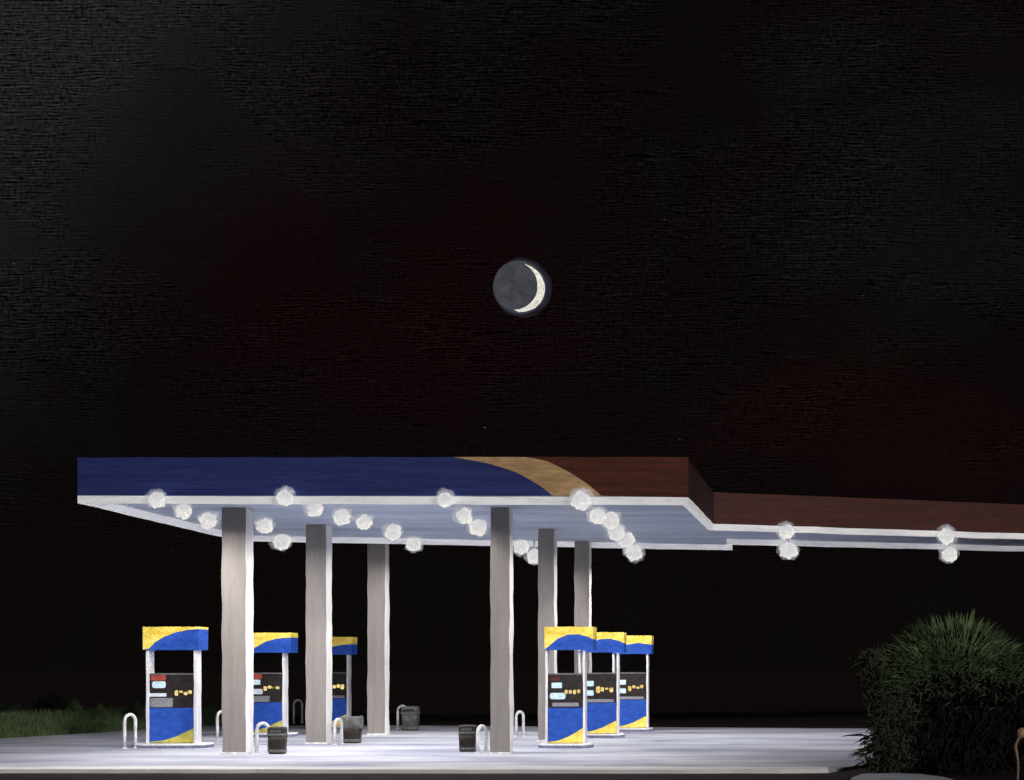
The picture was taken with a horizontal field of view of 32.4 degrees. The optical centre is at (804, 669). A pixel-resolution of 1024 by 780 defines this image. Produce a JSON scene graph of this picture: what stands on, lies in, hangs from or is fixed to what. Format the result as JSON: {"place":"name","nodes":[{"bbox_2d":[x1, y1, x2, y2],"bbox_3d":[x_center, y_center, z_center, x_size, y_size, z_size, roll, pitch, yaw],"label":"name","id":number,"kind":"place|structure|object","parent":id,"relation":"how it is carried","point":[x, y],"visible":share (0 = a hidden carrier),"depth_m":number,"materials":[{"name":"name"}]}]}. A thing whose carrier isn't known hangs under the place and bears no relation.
{"place":"outdoors","nodes":[
{"label":"outdoors","id":0,"kind":"place"},
{"bbox_2d":[0,766,827,768],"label":"curb","id":1,"kind":"object","parent":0,"point":[385,767],"visible":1,"depth_m":26.13,"materials":[{"name":"grey concrete"}]},
{"bbox_2d":[0,670,1023,779],"bbox_3d":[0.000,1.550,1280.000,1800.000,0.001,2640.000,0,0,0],"label":"road","id":2,"kind":"structure","parent":0,"point":[761,698],"depth_m":84.92,"materials":[{"name":"black asphalt"}]},
{"bbox_2d":[0,701,27,713],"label":"shrub","id":3,"kind":"object","parent":2,"relation":"on","point":[6,706],"visible":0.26,"depth_m":41.92,"materials":[{"name":"green plant"}]},
{"bbox_2d":[27,691,68,713],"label":"shrub","id":4,"kind":"object","parent":2,"relation":"on","point":[51,701],"visible":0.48,"depth_m":44.36,"materials":[{"name":"green plant"}]},
{"bbox_2d":[66,698,87,716],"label":"shrub","id":5,"kind":"object","parent":2,"relation":"on","point":[75,707],"visible":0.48,"depth_m":41.93,"materials":[{"name":"green plant"}]},
{"bbox_2d":[93,703,108,717],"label":"shrub","id":6,"kind":"object","parent":2,"relation":"on","point":[100,709],"visible":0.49,"depth_m":42.54,"materials":[{"name":"green plant"}]},
{"bbox_2d":[0,705,221,738],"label":"grass","id":7,"kind":"structure","parent":2,"relation":"on","point":[14,724],"depth_m":40.80,"materials":[{"name":"grass"}]},
{"bbox_2d":[124,699,145,720],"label":"shrub","id":8,"kind":"object","parent":2,"relation":"on","point":[133,707],"visible":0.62,"depth_m":43.32,"materials":[{"name":"green plant"}]},
{"bbox_2d":[293,699,303,722],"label":"hoop guard","id":9,"kind":"object","parent":2,"relation":"on","point":[296,700],"visible":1,"depth_m":47.66,"materials":[{"name":"paint"}]},
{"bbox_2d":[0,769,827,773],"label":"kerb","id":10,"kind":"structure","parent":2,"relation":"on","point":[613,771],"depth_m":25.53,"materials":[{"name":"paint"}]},
{"bbox_2d":[0,725,873,772],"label":"forecourt","id":11,"kind":"structure","parent":2,"relation":"on","point":[831,749],"depth_m":31.29,"materials":[{"name":"concrete"}]},
{"bbox_2d":[121,713,136,748],"bbox_3d":[-12.761,1.165,32.478,0.107,0.669,0.350,0,0,31],"label":"hoop guard","id":12,"kind":"object","parent":11,"relation":"on","point":[126,716],"visible":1,"depth_m":32.44,"materials":[{"name":"paint"}]},
{"bbox_2d":[133,742,213,747],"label":"pump island","id":13,"kind":"structure","parent":11,"relation":"on","point":[177,745],"depth_m":32.53,"materials":[{"name":"concrete"}]},
{"bbox_2d":[143,627,207,742],"bbox_3d":[-12.111,0.304,33.070,1.065,2.236,0.540,0,0,0],"label":"fuel pump","id":14,"kind":"object","parent":13,"relation":"on","point":[173,707],"visible":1,"depth_m":32.87,"materials":[{"name":"metal"}]},
{"bbox_2d":[149,708,201,742],"bbox_3d":[-12.114,1.074,33.070,0.858,0.674,0.400,0,0,0],"label":"door panel","id":15,"kind":"structure","parent":14,"relation":"in","point":[167,725],"depth_m":32.87,"materials":[{"name":"blue metal"}]},
{"bbox_2d":[215,710,222,740],"bbox_3d":[-12.290,1.183,36.145,0.107,0.633,0.350,0,0,17],"label":"hoop guard","id":16,"kind":"object","parent":11,"relation":"on","point":[217,725],"visible":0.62,"depth_m":36.00,"materials":[{"name":"paint"}]},
{"bbox_2d":[220,507,254,753],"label":"column","id":17,"kind":"structure","parent":11,"relation":"on","point":[237,567],"depth_m":30.28,"materials":[{"name":"concrete"}]},
{"bbox_2d":[78,457,1023,550],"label":"canopy","id":18,"kind":"object","parent":17,"relation":"on","point":[666,502],"visible":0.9,"depth_m":30.32,"materials":[{"name":"metal"}]},
{"bbox_2d":[147,491,165,508],"bbox_3d":[-10.522,-2.763,27.879,0.390,0.341,0.368,0,0,0],"label":"canopy lamp","id":19,"kind":"object","parent":18,"relation":"hanging from","point":[156,499],"visible":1,"depth_m":27.77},
{"bbox_2d":[174,504,191,519],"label":"canopy lamp","id":20,"kind":"object","parent":18,"relation":"hanging from","point":[183,511],"visible":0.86,"depth_m":29.04,"materials":[{"name":"white glass"}]},
{"bbox_2d":[198,512,216,529],"bbox_3d":[-10.845,-2.719,31.292,0.460,0.465,0.433,0,0,22],"label":"canopy lamp","id":21,"kind":"object","parent":18,"relation":"hanging from","point":[208,520],"visible":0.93,"depth_m":31.19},
{"bbox_2d":[255,517,273,533],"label":"canopy lamp","id":22,"kind":"object","parent":18,"relation":"hanging from","point":[264,525],"visible":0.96,"depth_m":32.49,"materials":[{"name":"white glass"}]},
{"bbox_2d":[273,534,290,550],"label":"canopy lamp","id":23,"kind":"object","parent":18,"relation":"hanging from","point":[281,541],"visible":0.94,"depth_m":37.19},
{"bbox_2d":[275,487,293,505],"bbox_3d":[-8.458,-2.816,27.935,0.381,0.384,0.374,0,0,0],"label":"canopy lamp","id":24,"kind":"object","parent":18,"relation":"hanging from","point":[284,496],"visible":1,"depth_m":27.84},
{"bbox_2d":[304,504,323,515],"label":"canopy lamp","id":25,"kind":"object","parent":18,"relation":"hanging from","point":[314,509],"visible":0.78,"depth_m":28.70,"materials":[{"name":"white glass"}]},
{"bbox_2d":[333,508,350,525],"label":"canopy lamp","id":26,"kind":"object","parent":18,"relation":"hanging from","point":[341,516],"visible":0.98,"depth_m":30.40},
{"bbox_2d":[356,514,372,529],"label":"canopy lamp","id":27,"kind":"object","parent":18,"relation":"hanging from","point":[364,521],"visible":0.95,"depth_m":31.61,"materials":[{"name":"white glass"}]},
{"bbox_2d":[383,524,401,540],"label":"canopy lamp","id":28,"kind":"object","parent":18,"relation":"hanging from","point":[392,532],"visible":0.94,"depth_m":34.18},
{"bbox_2d":[405,537,421,550],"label":"canopy lamp","id":29,"kind":"object","parent":18,"relation":"hanging from","point":[413,543],"visible":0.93,"depth_m":37.99,"materials":[{"name":"white glass"}]},
{"bbox_2d":[436,491,454,507],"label":"canopy lamp","id":30,"kind":"object","parent":18,"relation":"hanging from","point":[444,499],"visible":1,"depth_m":27.89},
{"bbox_2d":[456,507,471,523],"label":"canopy lamp","id":31,"kind":"object","parent":18,"relation":"hanging from","point":[463,515],"visible":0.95,"depth_m":30.14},
{"bbox_2d":[469,519,487,536],"bbox_3d":[-6.278,-2.753,33.028,0.461,0.464,0.468,0,0,17],"label":"canopy lamp","id":32,"kind":"object","parent":18,"relation":"hanging from","point":[478,527],"visible":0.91,"depth_m":32.90,"materials":[{"name":"white glass"}]},
{"bbox_2d":[513,539,528,554],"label":"canopy lamp","id":33,"kind":"object","parent":18,"relation":"hanging from","point":[521,546],"visible":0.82,"depth_m":38.99,"materials":[{"name":"white glass"}]},
{"bbox_2d":[527,540,537,563],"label":"canopy lamp","id":34,"kind":"object","parent":18,"relation":"hanging from","point":[532,556],"visible":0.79,"depth_m":39.09,"materials":[{"name":"white glass"}]},
{"bbox_2d":[570,490,591,510],"bbox_3d":[-3.645,-2.772,28.083,0.441,0.443,0.451,0,0,0],"label":"canopy lamp","id":35,"kind":"object","parent":18,"relation":"hanging from","point":[580,499],"visible":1,"depth_m":27.99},
{"bbox_2d":[586,506,606,523],"bbox_3d":[-3.663,-2.735,30.228,0.391,0.433,0.395,0,0,-31],"label":"canopy lamp","id":36,"kind":"object","parent":18,"relation":"hanging from","point":[596,515],"visible":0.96,"depth_m":30.13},
{"bbox_2d":[602,512,619,529],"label":"canopy lamp","id":37,"kind":"object","parent":18,"relation":"hanging from","point":[611,521],"visible":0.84,"depth_m":31.17,"materials":[{"name":"white glass"}]},
{"bbox_2d":[608,524,624,540],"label":"canopy lamp","id":38,"kind":"object","parent":18,"relation":"hanging from","point":[617,533],"visible":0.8,"depth_m":34.33,"materials":[{"name":"white glass"}]},
{"bbox_2d":[615,532,634,547],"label":"canopy lamp","id":39,"kind":"object","parent":18,"relation":"hanging from","point":[628,540],"visible":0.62,"depth_m":36.44,"materials":[{"name":"white glass"}]},
{"bbox_2d":[624,542,642,561],"bbox_3d":[-3.971,-2.729,39.946,0.581,0.596,0.582,0,0,0],"label":"canopy lamp","id":40,"kind":"object","parent":18,"relation":"hanging from","point":[633,552],"visible":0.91,"depth_m":39.76,"materials":[{"name":"white glass"}]},
{"bbox_2d":[778,524,794,539],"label":"canopy lamp","id":41,"kind":"object","parent":18,"relation":"hanging from","point":[786,531],"visible":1,"depth_m":34.48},
{"bbox_2d":[779,539,797,558],"bbox_3d":[-0.378,-2.723,38.941,0.554,0.543,0.575,0,0,0],"label":"canopy lamp","id":42,"kind":"object","parent":18,"relation":"hanging from","point":[788,550],"visible":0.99,"depth_m":38.82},
{"bbox_2d":[938,526,954,544],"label":"canopy lamp","id":43,"kind":"object","parent":18,"relation":"hanging from","point":[946,534],"visible":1,"depth_m":35.95,"materials":[{"name":"white glass"}]},
{"bbox_2d":[941,544,956,562],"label":"canopy lamp","id":44,"kind":"object","parent":18,"relation":"hanging from","point":[949,553],"visible":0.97,"depth_m":40.31,"materials":[{"name":"white glass"}]},
{"bbox_2d":[255,722,269,752],"bbox_3d":[-9.755,1.222,30.910,0.107,0.556,0.350,0,0,41],"label":"hoop guard","id":45,"kind":"object","parent":11,"relation":"on","point":[259,724],"visible":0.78,"depth_m":30.82,"materials":[{"name":"paint"}]},
{"bbox_2d":[253,732,298,736],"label":"pump island","id":46,"kind":"structure","parent":11,"relation":"on","point":[290,734],"depth_m":38.02,"materials":[{"name":"concrete"}]},
{"bbox_2d":[253,633,297,732],"bbox_3d":[-11.973,0.305,38.420,1.118,2.239,0.540,0,0,0],"label":"fuel pump","id":47,"kind":"object","parent":46,"relation":"on","point":[270,692],"visible":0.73,"depth_m":38.22,"materials":[{"name":"metal"}]},
{"bbox_2d":[253,702,281,732],"bbox_3d":[-12.049,1.074,38.420,0.858,0.674,0.400,0,0,0],"label":"door panel","id":48,"kind":"structure","parent":47,"relation":"in","point":[269,712],"depth_m":38.22,"materials":[{"name":"blue metal"}]},
{"bbox_2d":[267,726,287,753],"bbox_3d":[-9.340,1.259,30.418,0.334,0.482,0.267,0,0,0],"label":"litter bin","id":49,"kind":"object","parent":11,"relation":"on","point":[277,739],"visible":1,"depth_m":30.30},
{"bbox_2d":[305,525,332,743],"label":"column","id":50,"kind":"structure","parent":11,"relation":"on","point":[318,663],"depth_m":34.35,"materials":[{"name":"concrete"}]},
{"bbox_2d":[332,718,343,744],"bbox_3d":[-9.298,1.234,34.214,0.107,0.532,0.350,0,0,18],"label":"hoop guard","id":51,"kind":"object","parent":11,"relation":"on","point":[334,730],"visible":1,"depth_m":34.15,"materials":[{"name":"paint"}]},
{"bbox_2d":[332,637,356,724],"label":"fuel pump","id":52,"kind":"object","parent":11,"relation":"on","point":[341,692],"visible":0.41,"depth_m":43.22,"materials":[{"name":"metal"}]},
{"bbox_2d":[332,698,346,724],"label":"door panel","id":53,"kind":"structure","parent":52,"relation":"in","point":[339,705],"depth_m":43.22,"materials":[{"name":"blue metal"}]},
{"bbox_2d":[341,716,363,742],"bbox_3d":[-9.190,1.221,34.897,0.419,0.558,0.342,0,0,0],"label":"litter bin","id":54,"kind":"object","parent":11,"relation":"on","point":[352,728],"visible":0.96,"depth_m":34.76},
{"bbox_2d":[366,543,389,734],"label":"column","id":55,"kind":"structure","parent":11,"relation":"on","point":[378,642],"depth_m":39.10,"materials":[{"name":"concrete"}]},
{"bbox_2d":[396,705,404,728],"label":"hoop guard","id":56,"kind":"object","parent":11,"relation":"on","point":[397,717],"visible":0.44,"depth_m":43.08,"materials":[{"name":"paint"}]},
{"bbox_2d":[401,706,419,730],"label":"litter bin","id":57,"kind":"object","parent":11,"relation":"on","point":[410,716],"visible":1,"depth_m":41.91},
{"bbox_2d":[458,725,476,751],"bbox_3d":[-6.135,1.257,31.258,0.333,0.485,0.266,0,0,0],"label":"litter bin","id":58,"kind":"object","parent":11,"relation":"on","point":[467,737],"visible":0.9,"depth_m":31.14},
{"bbox_2d":[475,724,488,752],"bbox_3d":[-5.774,1.244,30.699,0.107,0.511,0.350,0,0,26],"label":"hoop guard","id":59,"kind":"object","parent":11,"relation":"on","point":[479,727],"visible":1,"depth_m":30.66,"materials":[{"name":"paint"}]},
{"bbox_2d":[489,507,514,753],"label":"column","id":60,"kind":"structure","parent":11,"relation":"on","point":[501,640],"depth_m":30.28,"materials":[{"name":"concrete"}]},
{"bbox_2d":[514,710,524,736],"bbox_3d":[-6.359,1.210,38.308,0.107,0.579,0.350,0,0,32],"label":"hoop guard","id":61,"kind":"object","parent":11,"relation":"on","point":[516,723],"visible":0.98,"depth_m":38.25,"materials":[{"name":"paint"}]},
{"bbox_2d":[537,529,556,741],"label":"column","id":62,"kind":"structure","parent":11,"relation":"on","point":[547,577],"depth_m":35.60,"materials":[{"name":"concrete"}]},
{"bbox_2d":[538,742,593,747],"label":"pump island","id":63,"kind":"structure","parent":11,"relation":"on","point":[567,745],"depth_m":32.53,"materials":[{"name":"concrete"}]},
{"bbox_2d":[544,627,596,742],"bbox_3d":[-4.508,0.306,33.070,0.934,2.239,0.540,0,0,0],"label":"fuel pump","id":64,"kind":"object","parent":63,"relation":"on","point":[565,707],"visible":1,"depth_m":32.87,"materials":[{"name":"metal"}]},
{"bbox_2d":[548,708,582,742],"bbox_3d":[-4.583,1.074,33.070,0.671,0.674,0.400,0,0,0],"label":"door panel","id":65,"kind":"structure","parent":64,"relation":"in","point":[565,725],"depth_m":32.87,"materials":[{"name":"blue metal"}]},
{"bbox_2d":[574,541,591,672],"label":"column","id":66,"kind":"structure","parent":11,"relation":"on","point":[582,584],"depth_m":39.40,"materials":[{"name":"concrete"}]},
{"bbox_2d":[587,733,624,737],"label":"pump island","id":67,"kind":"structure","parent":11,"relation":"on","point":[605,735],"depth_m":37.46,"materials":[{"name":"concrete"}]},
{"bbox_2d":[578,632,626,733],"bbox_3d":[-4.480,0.305,38.020,1.011,2.237,0.540,0,0,0],"label":"fuel pump","id":68,"kind":"object","parent":67,"relation":"on","point":[603,702],"visible":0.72,"depth_m":37.82,"materials":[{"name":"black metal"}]},
{"bbox_2d":[587,703,616,732],"bbox_3d":[-4.542,1.074,38.020,0.794,0.674,0.400,0,0,0],"label":"door panel","id":69,"kind":"structure","parent":68,"relation":"in","point":[601,717],"depth_m":37.82,"materials":[{"name":"blue metal"}]},
{"bbox_2d":[620,727,652,731],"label":"pump island","id":70,"kind":"structure","parent":11,"relation":"on","point":[636,729],"depth_m":41.16,"materials":[{"name":"concrete"}]},
{"bbox_2d":[612,635,653,727],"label":"fuel pump","id":71,"kind":"object","parent":70,"relation":"on","point":[634,699],"visible":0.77,"depth_m":41.52,"materials":[{"name":"metal"}]},
{"bbox_2d":[620,700,645,727],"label":"door panel","id":72,"kind":"structure","parent":71,"relation":"in","point":[632,712],"depth_m":41.52,"materials":[{"name":"blue metal"}]},
{"bbox_2d":[880,767,1023,774],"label":"planting bed","id":73,"kind":"object","parent":2,"relation":"on","point":[994,771],"visible":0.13,"depth_m":25.34,"materials":[{"name":"black soil"}]},
{"bbox_2d":[842,607,1023,774],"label":"palm bush","id":74,"kind":"object","parent":73,"relation":"on","point":[949,696],"visible":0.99,"depth_m":25.30,"materials":[{"name":"green plant"}]},
{"bbox_2d":[0,0,1023,670],"label":"sky","id":75,"kind":"structure","parent":0,"point":[778,245],"materials":[{"name":"black"}]},
{"bbox_2d":[493,260,548,313],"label":"moon","id":76,"kind":"object","parent":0,"point":[520,287],"visible":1,"depth_m":2374.82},
{"bbox_2d":[851,773,952,779],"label":"pavement","id":77,"kind":"structure","parent":0,"point":[892,776],"depth_m":24.10,"materials":[{"name":"concrete"}]},
{"bbox_2d":[1014,727,1023,779],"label":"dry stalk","id":78,"kind":"object","parent":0,"point":[1020,733],"visible":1,"depth_m":23.59,"materials":[{"name":"brown plant"}]}
]}

